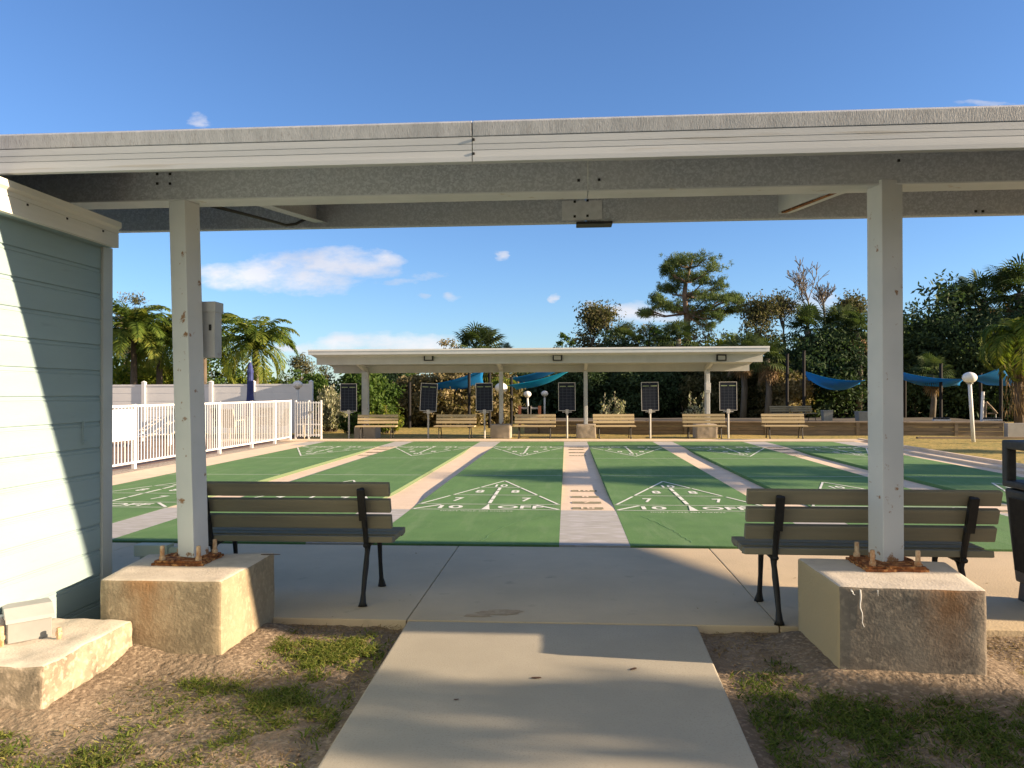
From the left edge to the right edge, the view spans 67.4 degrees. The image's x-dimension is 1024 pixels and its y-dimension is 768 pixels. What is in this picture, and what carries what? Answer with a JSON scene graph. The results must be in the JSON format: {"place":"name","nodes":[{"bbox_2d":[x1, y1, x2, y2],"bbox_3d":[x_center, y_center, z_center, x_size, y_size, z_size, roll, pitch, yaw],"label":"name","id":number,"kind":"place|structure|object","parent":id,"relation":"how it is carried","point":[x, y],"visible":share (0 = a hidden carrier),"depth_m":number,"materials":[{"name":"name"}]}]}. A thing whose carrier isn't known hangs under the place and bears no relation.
{"place":"outdoors","nodes":[
{"label":"outdoors","id":0,"kind":"place"},
{"bbox_2d":[0,628,395,767],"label":"lawn grass","id":1,"kind":"structure","parent":0,"point":[322,652],"depth_m":3.80,"materials":[{"name":"plant"}]},
{"bbox_2d":[112,442,291,474],"bbox_3d":[-7.619,1.718,15.240,0.530,0.001,19.240,0,-1,4],"label":"concrete curb","id":2,"kind":"object","parent":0,"point":[121,471],"visible":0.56,"depth_m":17.24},
{"bbox_2d":[112,400,291,468],"bbox_3d":[-7.590,1.085,17.036,0.070,1.320,14.935,0,-1,4],"label":"picket fence","id":3,"kind":"object","parent":2,"relation":"on","point":[135,460],"visible":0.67,"depth_m":19.43,"materials":[{"name":"white plastic"}]},
{"bbox_2d":[112,409,133,441],"bbox_3d":[-7.712,0.807,15.115,0.032,0.635,0.880,0,-1,4],"label":"fence sign","id":4,"kind":"object","parent":3,"relation":"attached to","point":[122,424],"visible":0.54,"depth_m":15.17,"materials":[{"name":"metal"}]},
{"bbox_2d":[112,435,307,470],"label":"pool deck","id":5,"kind":"structure","parent":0,"point":[174,458],"depth_m":21.38,"materials":[{"name":"concrete"}]},
{"bbox_2d":[242,361,256,437],"bbox_3d":[-8.997,0.522,26.398,0.520,2.620,0.520,0,-1,4],"label":"closed umbrella","id":6,"kind":"object","parent":5,"relation":"on","point":[250,389],"visible":0.65,"depth_m":26.32,"materials":[{"name":"blue fabric"}]},
{"bbox_2d":[0,622,1023,767],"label":"soil","id":7,"kind":"structure","parent":0,"point":[133,663],"depth_m":3.88,"materials":[{"name":"soil"}]},
{"bbox_2d":[0,177,121,642],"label":"siding building","id":8,"kind":"structure","parent":7,"relation":"on","point":[56,319],"depth_m":4.51,"materials":[{"name":"white paint"}]},
{"bbox_2d":[0,618,133,708],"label":"concrete footing","id":9,"kind":"object","parent":7,"relation":"on","point":[43,673],"visible":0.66,"depth_m":3.91,"materials":[{"name":"concrete"}]},
{"bbox_2d":[1,597,54,643],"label":"utility box","id":10,"kind":"object","parent":9,"relation":"on","point":[28,620],"visible":0.92,"depth_m":4.08,"materials":[{"name":"beige plastic"}]},
{"bbox_2d":[0,105,1023,674],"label":"shuffleboard pavilion","id":11,"kind":"structure","parent":7,"relation":"on","point":[884,603],"depth_m":4.64,"materials":[{"name":"white paint"}]},
{"bbox_2d":[202,301,222,357],"bbox_3d":[-2.055,0.293,5.163,0.181,1.683,0.125,0,-1,4],"label":"electrical cabinet","id":12,"kind":"object","parent":11,"relation":"on","point":[212,312],"visible":0.45,"depth_m":5.12,"materials":[{"name":"metal"}]},
{"bbox_2d":[7,625,1023,767],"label":"pebbles","id":13,"kind":"object","parent":7,"relation":"on","point":[327,683],"visible":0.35,"depth_m":3.79,"materials":[{"name":"gravel"}]},
{"bbox_2d":[728,652,1023,767],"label":"lawn grass","id":14,"kind":"structure","parent":7,"relation":"on","point":[878,713],"depth_m":3.52,"materials":[{"name":"plant"}]},
{"bbox_2d":[0,0,1023,392],"label":"sky","id":15,"kind":"structure","parent":0,"point":[67,66],"materials":[{"name":"blue"}]},
{"bbox_2d":[507,372,566,389],"bbox_3d":[1.193,-0.191,32.500,2.753,0.872,1.002,0,-1,4],"label":"shade sail","id":16,"kind":"object","parent":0,"point":[538,382],"visible":0.93,"depth_m":32.19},
{"bbox_2d":[318,621,757,767],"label":"path","id":17,"kind":"structure","parent":0,"point":[589,698],"depth_m":3.73,"materials":[{"name":"concrete"}]},
{"bbox_2d":[221,439,866,441],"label":"walkway","id":18,"kind":"structure","parent":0,"point":[583,440],"depth_m":23.65,"materials":[{"name":"concrete"}]},
{"bbox_2d":[295,400,321,438],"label":"picket gate","id":19,"kind":"structure","parent":18,"relation":"on","point":[309,424],"depth_m":24.79,"materials":[{"name":"white plastic"}]},
{"bbox_2d":[112,442,1007,547],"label":"court end slabs","id":20,"kind":"structure","parent":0,"point":[591,528],"depth_m":8.88,"materials":[{"name":"grey concrete"}]},
{"bbox_2d":[112,441,1023,551],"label":"court surface","id":21,"kind":"object","parent":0,"point":[505,494],"visible":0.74,"depth_m":12.60,"materials":[{"name":"paint"}]},
{"bbox_2d":[167,447,1023,512],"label":"gutters","id":22,"kind":"object","parent":21,"relation":"on","point":[580,472],"visible":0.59,"depth_m":14.55,"materials":[{"name":"concrete"}]},
{"bbox_2d":[112,543,1023,636],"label":"walkway","id":23,"kind":"structure","parent":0,"point":[322,584],"depth_m":5.98,"materials":[{"name":"concrete"}]},
{"bbox_2d":[134,543,177,558],"bbox_3d":[-2.396,1.348,5.359,0.450,0.460,0.100,0,-1,4],"label":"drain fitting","id":24,"kind":"object","parent":23,"relation":"on","point":[142,550],"visible":0.37,"depth_m":5.32,"materials":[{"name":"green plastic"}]},
{"bbox_2d":[207,481,404,606],"bbox_3d":[-1.613,1.144,5.747,1.530,0.883,0.677,0,-1,4],"label":"park bench","id":25,"kind":"object","parent":23,"relation":"on","point":[365,528],"visible":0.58,"depth_m":5.53,"materials":[{"name":"wood"}]},
{"bbox_2d":[731,488,1002,625],"bbox_3d":[2.341,1.122,5.186,1.576,0.883,0.677,0,-1,5],"label":"park bench","id":26,"kind":"object","parent":23,"relation":"on","point":[772,542],"visible":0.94,"depth_m":4.98,"materials":[{"name":"wood"}]},
{"bbox_2d":[1002,440,1023,601],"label":"litter bin","id":27,"kind":"object","parent":23,"relation":"on","point":[1015,499],"visible":1,"depth_m":5.49,"materials":[{"name":"grey plastic"}]},
{"bbox_2d":[112,438,1023,484],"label":"side walkway","id":28,"kind":"structure","parent":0,"point":[169,469],"depth_m":17.07,"materials":[{"name":"concrete"}]},
{"bbox_2d":[172,412,1023,440],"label":"lawn","id":29,"kind":"structure","parent":0,"point":[412,432],"depth_m":27.15,"materials":[{"name":"plant"}]},
{"bbox_2d":[113,356,165,384],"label":"bush","id":30,"kind":"object","parent":29,"relation":"on","point":[121,375],"visible":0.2,"depth_m":32.67,"materials":[{"name":"green plant"}]},
{"bbox_2d":[113,298,171,384],"bbox_3d":[-15.009,-0.700,30.772,3.541,5.207,3.338,-1,-1,31],"label":"feather palm","id":31,"kind":"object","parent":29,"relation":"on","point":[135,333],"visible":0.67,"depth_m":30.32,"materials":[{"name":"green plant"}]},
{"bbox_2d":[113,312,172,384],"bbox_3d":[-14.451,-0.494,31.692,3.366,4.810,3.543,0,-1,4],"label":"feather palm","id":32,"kind":"object","parent":29,"relation":"on","point":[164,340],"visible":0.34,"depth_m":30.93,"materials":[{"name":"green plant"}]},
{"bbox_2d":[162,312,239,383],"bbox_3d":[-13.139,-0.598,32.979,3.663,5.036,3.469,0,-1,4],"label":"feather palm","id":33,"kind":"object","parent":29,"relation":"on","point":[205,359],"visible":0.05,"depth_m":33.01,"materials":[{"name":"green plant"}]},
{"bbox_2d":[112,380,313,434],"bbox_3d":[-16.410,0.890,28.524,18.437,1.990,0.160,0,-1,4],"label":"privacy fence","id":34,"kind":"object","parent":29,"relation":"on","point":[143,393],"visible":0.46,"depth_m":28.09,"materials":[{"name":"white plastic"}]},
{"bbox_2d":[207,351,250,383],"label":"bush","id":35,"kind":"object","parent":29,"relation":"on","point":[216,379],"visible":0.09,"depth_m":34.87,"materials":[{"name":"green plant"}]},
{"bbox_2d":[220,314,299,383],"bbox_3d":[-10.101,-0.460,30.308,3.410,4.677,3.331,0,-1,4],"label":"feather palm","id":36,"kind":"object","parent":29,"relation":"on","point":[254,339],"visible":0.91,"depth_m":29.85,"materials":[{"name":"green plant"}]},
{"bbox_2d":[267,368,321,406],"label":"bush","id":37,"kind":"object","parent":29,"relation":"on","point":[315,391],"visible":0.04,"depth_m":33.59,"materials":[{"name":"green plant"}]},
{"bbox_2d":[283,352,321,382],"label":"gray conifer","id":38,"kind":"object","parent":29,"relation":"on","point":[297,362],"visible":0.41,"depth_m":42.89,"materials":[{"name":"green plant"}]},
{"bbox_2d":[314,384,347,431],"bbox_3d":[-7.151,0.924,30.180,1.598,1.899,1.181,0,-1,4],"label":"silver buttonwood","id":39,"kind":"object","parent":29,"relation":"on","point":[331,411],"visible":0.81,"depth_m":29.94,"materials":[{"name":"green plant"}]},
{"bbox_2d":[340,383,356,437],"bbox_3d":[-5.503,0.909,25.903,0.564,1.848,0.085,0,-1,4],"label":"scoreboard","id":40,"kind":"object","parent":29,"relation":"on","point":[348,398],"visible":1,"depth_m":25.88,"materials":[{"name":"metal"}]},
{"bbox_2d":[333,373,405,424],"bbox_3d":[-6.229,0.723,33.619,3.440,3.180,3.827,0,-1,-33],"label":"hedge bush","id":41,"kind":"object","parent":29,"relation":"on","point":[380,393],"visible":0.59,"depth_m":32.82,"materials":[{"name":"green plant"}]},
{"bbox_2d":[355,415,397,438],"bbox_3d":[-4.431,1.392,25.169,1.331,0.768,0.589,0,-1,1],"label":"park bench","id":42,"kind":"object","parent":29,"relation":"on","point":[362,421],"visible":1,"depth_m":25.31,"materials":[{"name":"beige wood"}]},
{"bbox_2d":[369,404,404,432],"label":"leafy shrub","id":43,"kind":"object","parent":29,"relation":"on","point":[386,429],"visible":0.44,"depth_m":28.76,"materials":[{"name":"green plant"}]},
{"bbox_2d":[393,373,435,426],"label":"hedge bush","id":44,"kind":"object","parent":29,"relation":"on","point":[403,380],"visible":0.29,"depth_m":35.07,"materials":[{"name":"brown plant"}]},
{"bbox_2d":[420,383,437,437],"bbox_3d":[-2.781,0.890,25.710,0.610,1.860,0.085,0,-1,4],"label":"scoreboard","id":45,"kind":"object","parent":29,"relation":"on","point":[428,398],"visible":1,"depth_m":25.69,"materials":[{"name":"metal"}]},
{"bbox_2d":[412,382,472,426],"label":"hedge bush","id":46,"kind":"object","parent":29,"relation":"on","point":[442,403],"visible":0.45,"depth_m":34.15,"materials":[{"name":"brown plant"}]},
{"bbox_2d":[407,373,480,424],"bbox_3d":[-2.720,0.629,35.653,3.924,3.367,3.656,-1,-1,36],"label":"hedge bush","id":47,"kind":"object","parent":29,"relation":"on","point":[439,377],"visible":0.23,"depth_m":34.75,"materials":[{"name":"brown plant"}]},
{"bbox_2d":[434,414,476,438],"bbox_3d":[-1.846,1.380,24.986,1.331,0.768,0.589,0,-1,7],"label":"park bench","id":48,"kind":"object","parent":29,"relation":"on","point":[441,422],"visible":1,"depth_m":25.13,"materials":[{"name":"beige wood"}]},
{"bbox_2d":[468,373,470,427],"bbox_3d":[-1.850,0.561,33.210,0.150,2.733,0.143,0,-1,4],"label":"sail post","id":49,"kind":"object","parent":29,"relation":"on","point":[469,393],"visible":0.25,"depth_m":33.16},
{"bbox_2d":[436,373,482,390],"bbox_3d":[-2.506,-0.153,34.516,2.828,0.980,2.502,0,-1,4],"label":"shade sail","id":50,"kind":"object","parent":49,"relation":"attached to","point":[460,383],"visible":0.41,"depth_m":33.82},
{"bbox_2d":[450,321,508,348],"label":"fan palm","id":51,"kind":"object","parent":29,"relation":"on","point":[468,336],"visible":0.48,"depth_m":43.78,"materials":[{"name":"green plant"}]},
{"bbox_2d":[454,388,508,425],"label":"hedge bush","id":52,"kind":"object","parent":29,"relation":"on","point":[479,420],"visible":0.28,"depth_m":34.66,"materials":[{"name":"brown plant"}]},
{"bbox_2d":[476,383,492,437],"bbox_3d":[-0.921,0.886,25.579,0.572,1.850,0.085,0,-1,4],"label":"scoreboard","id":53,"kind":"object","parent":29,"relation":"on","point":[484,397],"visible":1,"depth_m":25.55,"materials":[{"name":"metal"}]},
{"bbox_2d":[481,372,525,424],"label":"hedge bush","id":54,"kind":"object","parent":29,"relation":"on","point":[516,403],"visible":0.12,"depth_m":36.02,"materials":[{"name":"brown plant"}]},
{"bbox_2d":[514,414,555,438],"bbox_3d":[0.734,1.368,24.803,1.331,0.768,0.589,0,-1,5],"label":"park bench","id":55,"kind":"object","parent":29,"relation":"on","point":[550,417],"visible":1,"depth_m":24.95,"materials":[{"name":"beige wood"}]},
{"bbox_2d":[308,346,769,438],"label":"pavilion","id":56,"kind":"structure","parent":29,"relation":"on","point":[366,362],"depth_m":25.10,"materials":[{"name":"white wood"}]},
{"bbox_2d":[558,382,575,437],"bbox_3d":[1.816,0.873,25.385,0.569,1.849,0.085,0,-1,4],"label":"scoreboard","id":57,"kind":"object","parent":29,"relation":"on","point":[566,398],"visible":1,"depth_m":25.36,"materials":[{"name":"metal"}]},
{"bbox_2d":[547,372,622,417],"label":"hedge bush","id":58,"kind":"object","parent":29,"relation":"on","point":[594,382],"visible":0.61,"depth_m":39.99,"materials":[{"name":"green plant"}]},
{"bbox_2d":[564,324,619,347],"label":"background tree","id":59,"kind":"object","parent":29,"relation":"on","point":[585,340],"visible":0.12,"depth_m":45.87,"materials":[{"name":"green plant"}]},
{"bbox_2d":[573,300,626,345],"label":"thin tree","id":60,"kind":"object","parent":29,"relation":"on","point":[594,317],"visible":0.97,"depth_m":45.26,"materials":[{"name":"green plant"}]},
{"bbox_2d":[593,414,635,438],"bbox_3d":[3.276,1.355,24.623,1.331,0.768,0.589,0,-1,1],"label":"park bench","id":61,"kind":"object","parent":29,"relation":"on","point":[598,417],"visible":1,"depth_m":24.78,"materials":[{"name":"wood"}]},
{"bbox_2d":[607,319,643,346],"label":"fan palm","id":62,"kind":"object","parent":29,"relation":"on","point":[623,329],"visible":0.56,"depth_m":45.26,"materials":[{"name":"green plant"}]},
{"bbox_2d":[594,371,670,417],"bbox_3d":[6.285,0.205,40.739,4.317,4.262,4.106,0,-1,-42],"label":"hedge bush","id":63,"kind":"object","parent":29,"relation":"on","point":[627,386],"visible":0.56,"depth_m":39.71,"materials":[{"name":"green plant"}]},
{"bbox_2d":[641,382,658,437],"bbox_3d":[4.526,0.859,25.193,0.576,1.852,0.085,0,-1,4],"label":"scoreboard","id":64,"kind":"object","parent":29,"relation":"on","point":[650,397],"visible":1,"depth_m":25.17,"materials":[{"name":"metal"}]},
{"bbox_2d":[328,349,1013,420],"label":"undergrowth","id":65,"kind":"object","parent":29,"relation":"on","point":[532,398],"visible":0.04,"depth_m":41.31,"materials":[{"name":"green plant"}]},
{"bbox_2d":[643,371,703,417],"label":"hedge bush","id":66,"kind":"object","parent":29,"relation":"on","point":[671,400],"visible":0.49,"depth_m":40.56,"materials":[{"name":"green plant"}]},
{"bbox_2d":[651,319,700,417],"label":"fan palm","id":67,"kind":"object","parent":29,"relation":"on","point":[676,327],"visible":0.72,"depth_m":43.31,"materials":[{"name":"green plant"}]},
{"bbox_2d":[634,247,748,337],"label":"pine tree","id":68,"kind":"object","parent":29,"relation":"on","point":[683,277],"visible":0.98,"depth_m":52.66,"materials":[{"name":"green plant"}]},
{"bbox_2d":[682,414,726,438],"bbox_3d":[6.110,1.342,24.423,1.331,0.768,0.589,0,-1,8],"label":"park bench","id":69,"kind":"object","parent":29,"relation":"on","point":[687,417],"visible":1,"depth_m":24.56,"materials":[{"name":"wood"}]},
{"bbox_2d":[671,371,740,417],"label":"hedge bush","id":70,"kind":"object","parent":29,"relation":"on","point":[697,380],"visible":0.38,"depth_m":39.72,"materials":[{"name":"green plant"}]},
{"bbox_2d":[719,382,736,437],"bbox_3d":[7.040,0.848,25.015,0.569,1.849,0.085,0,-1,4],"label":"scoreboard","id":71,"kind":"object","parent":29,"relation":"on","point":[727,396],"visible":1,"depth_m":24.99,"materials":[{"name":"metal"}]},
{"bbox_2d":[721,330,763,417],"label":"fan palm","id":72,"kind":"object","parent":29,"relation":"on","point":[750,339],"visible":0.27,"depth_m":37.17,"materials":[{"name":"green plant"}]},
{"bbox_2d":[716,356,782,417],"bbox_3d":[12.487,0.052,39.310,4.140,4.053,4.016,0,-1,4],"label":"hedge bush","id":73,"kind":"object","parent":29,"relation":"on","point":[753,394],"visible":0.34,"depth_m":38.55,"materials":[{"name":"green plant"}]},
{"bbox_2d":[732,289,788,331],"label":"thin tree","id":74,"kind":"object","parent":29,"relation":"on","point":[757,309],"visible":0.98,"depth_m":44.82,"materials":[{"name":"green plant"}]},
{"bbox_2d":[523,420,1004,435],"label":"timber wall","id":75,"kind":"structure","parent":29,"relation":"on","point":[860,428],"depth_m":27.01,"materials":[{"name":"wood"}]},
{"bbox_2d":[735,315,792,365],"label":"background tree","id":76,"kind":"object","parent":29,"relation":"on","point":[748,324],"visible":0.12,"depth_m":42.98,"materials":[{"name":"green plant"}]},
{"bbox_2d":[740,336,795,413],"bbox_3d":[11.847,-0.217,36.126,2.362,4.162,2.592,0,-1,-32],"label":"fan palm","id":77,"kind":"object","parent":29,"relation":"on","point":[766,371],"visible":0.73,"depth_m":35.88,"materials":[{"name":"green plant"}]},
{"bbox_2d":[556,417,1002,421],"bbox_3d":[9.702,1.445,30.727,17.000,0.028,5.300,0,-1,4],"label":"raised bed","id":78,"kind":"object","parent":29,"relation":"on","point":[805,419],"visible":0.3,"depth_m":31.24,"materials":[{"name":"wood"}]},
{"bbox_2d":[761,414,807,438],"bbox_3d":[8.591,1.330,24.247,1.331,0.768,0.589,0,-1,5],"label":"park bench","id":79,"kind":"object","parent":29,"relation":"on","point":[782,418],"visible":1,"depth_m":24.40,"materials":[{"name":"wood"}]},
{"bbox_2d":[764,285,804,340],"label":"thin tree","id":80,"kind":"object","parent":29,"relation":"on","point":[791,307],"visible":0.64,"depth_m":45.96,"materials":[{"name":"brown plant"}]},
{"bbox_2d":[755,368,819,413],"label":"hedge bush","id":81,"kind":"object","parent":29,"relation":"on","point":[779,392],"visible":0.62,"depth_m":36.31,"materials":[{"name":"green plant"}]},
{"bbox_2d":[802,351,804,417],"bbox_3d":[12.544,0.217,32.995,0.164,3.301,0.143,0,-1,4],"label":"sail post","id":82,"kind":"object","parent":29,"relation":"on","point":[803,378],"visible":0.83,"depth_m":32.95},
{"bbox_2d":[805,371,864,389],"bbox_3d":[14.634,-0.153,35.056,2.536,0.888,4.999,0,-1,22],"label":"shade sail","id":83,"kind":"object","parent":82,"relation":"attached to","point":[829,383],"visible":0.97,"depth_m":33.79,"materials":[{"name":"fabric"}]},
{"bbox_2d":[785,256,829,306],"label":"bare tree","id":84,"kind":"object","parent":29,"relation":"on","point":[799,281],"visible":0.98,"depth_m":46.42,"materials":[{"name":"brown plant"}]},
{"bbox_2d":[779,301,841,417],"bbox_3d":[15.153,-1.159,38.994,3.267,6.078,3.214,0,-1,-30],"label":"fan palm","id":85,"kind":"object","parent":29,"relation":"on","point":[806,316],"visible":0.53,"depth_m":38.73,"materials":[{"name":"green plant"}]},
{"bbox_2d":[757,318,867,417],"bbox_3d":[15.282,-0.349,37.866,6.076,5.694,4.878,0,-1,4],"label":"hedge bush","id":86,"kind":"object","parent":29,"relation":"on","point":[827,362],"visible":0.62,"depth_m":37.20,"materials":[{"name":"green plant"}]},
{"bbox_2d":[809,281,834,315],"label":"bare tree","id":87,"kind":"object","parent":29,"relation":"on","point":[820,294],"visible":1,"depth_m":44.88,"materials":[{"name":"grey plant"}]},
{"bbox_2d":[815,302,865,417],"bbox_3d":[16.934,-1.178,39.448,3.136,6.111,3.309,-1,-1,30],"label":"fan palm","id":88,"kind":"object","parent":29,"relation":"on","point":[833,313],"visible":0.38,"depth_m":39.24,"materials":[{"name":"green plant"}]},
{"bbox_2d":[830,310,867,410],"bbox_3d":[17.024,-0.937,37.977,2.640,5.595,2.846,0,-1,-35],"label":"fan palm","id":89,"kind":"object","parent":29,"relation":"on","point":[855,320],"visible":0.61,"depth_m":37.69,"materials":[{"name":"green plant"}]},
{"bbox_2d":[833,288,866,316],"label":"thin tree","id":90,"kind":"object","parent":29,"relation":"on","point":[857,302],"visible":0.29,"depth_m":45.38,"materials":[{"name":"green plant"}]},
{"bbox_2d":[826,310,923,417],"bbox_3d":[17.542,-0.698,38.749,6.592,6.489,4.618,0,-1,4],"label":"hedge bush","id":91,"kind":"object","parent":29,"relation":"on","point":[908,384],"visible":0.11,"depth_m":38.12,"materials":[{"name":"green plant"}]},
{"bbox_2d":[910,352,955,417],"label":"fan palm","id":92,"kind":"object","parent":29,"relation":"on","point":[929,363],"visible":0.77,"depth_m":33.17,"materials":[{"name":"green plant"}]},
{"bbox_2d":[903,298,973,417],"bbox_3d":[20.824,-1.123,39.539,6.580,6.896,5.066,-1,-1,27],"label":"hedge bush","id":93,"kind":"object","parent":29,"relation":"on","point":[911,338],"visible":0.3,"depth_m":38.97,"materials":[{"name":"green plant"}]},
{"bbox_2d":[939,363,942,417],"bbox_3d":[18.043,0.487,32.302,0.161,2.703,0.143,0,-1,4],"label":"sail post","id":94,"kind":"object","parent":29,"relation":"on","point":[941,391],"visible":0.83,"depth_m":32.26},
{"bbox_2d":[903,372,962,386],"bbox_3d":[18.098,-0.197,33.308,2.611,0.712,4.299,-1,-1,26],"label":"shade sail","id":95,"kind":"object","parent":94,"relation":"attached to","point":[920,380],"visible":0.79,"depth_m":32.38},
{"bbox_2d":[903,269,1011,418],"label":"tree","id":96,"kind":"object","parent":29,"relation":"on","point":[939,294],"visible":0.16,"depth_m":40.39,"materials":[{"name":"green plant"}]},
{"bbox_2d":[930,282,987,333],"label":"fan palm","id":97,"kind":"object","parent":29,"relation":"on","point":[969,290],"visible":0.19,"depth_m":41.23,"materials":[{"name":"green plant"}]},
{"bbox_2d":[907,309,1013,418],"bbox_3d":[22.912,-0.546,38.839,6.734,6.592,4.602,-1,-1,25],"label":"hedge bush","id":98,"kind":"object","parent":29,"relation":"on","point":[950,329],"visible":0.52,"depth_m":38.25,"materials":[{"name":"green plant"}]},
{"bbox_2d":[943,302,1023,421],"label":"hedge bush","id":99,"kind":"object","parent":29,"relation":"on","point":[974,355],"visible":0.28,"depth_m":37.77,"materials":[{"name":"green plant"}]},
{"bbox_2d":[954,267,1017,320],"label":"fan palm","id":100,"kind":"object","parent":29,"relation":"on","point":[984,281],"visible":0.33,"depth_m":41.75,"materials":[{"name":"green plant"}]},
{"bbox_2d":[977,315,1023,422],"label":"date palm","id":101,"kind":"object","parent":29,"relation":"on","point":[1009,336],"visible":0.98,"depth_m":28.11,"materials":[{"name":"green plant"}]},
{"bbox_2d":[999,357,1023,417],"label":"dead frond skirt","id":102,"kind":"object","parent":101,"relation":"hanging from","point":[1014,409],"visible":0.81,"depth_m":28.10,"materials":[{"name":"brown plant"}]},
{"bbox_2d":[999,368,1002,418],"bbox_3d":[19.424,0.498,30.500,0.166,2.632,0.143,0,-1,4],"label":"sail post","id":103,"kind":"object","parent":29,"relation":"on","point":[1000,396],"visible":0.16,"depth_m":30.45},
{"bbox_2d":[976,368,1011,385],"bbox_3d":[19.670,-0.322,31.442,1.064,0.773,2.905,-1,-1,45],"label":"shade sail","id":104,"kind":"object","parent":103,"relation":"attached to","point":[990,378],"visible":0.73,"depth_m":31.27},
{"bbox_2d":[985,253,1023,320],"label":"fan palm","id":105,"kind":"object","parent":29,"relation":"on","point":[1005,275],"visible":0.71,"depth_m":40.93,"materials":[{"name":"green plant"}]},
{"bbox_2d":[903,441,1023,463],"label":"side lawn","id":106,"kind":"structure","parent":0,"point":[989,449],"depth_m":20.65,"materials":[{"name":"sand"}]},
{"bbox_2d":[962,372,976,441],"bbox_3d":[13.416,0.677,22.502,0.399,2.052,0.399,0,-1,4],"label":"globe lamp","id":107,"kind":"object","parent":106,"relation":"on","point":[969,378],"visible":1,"depth_m":22.45,"materials":[{"name":"white metal"}]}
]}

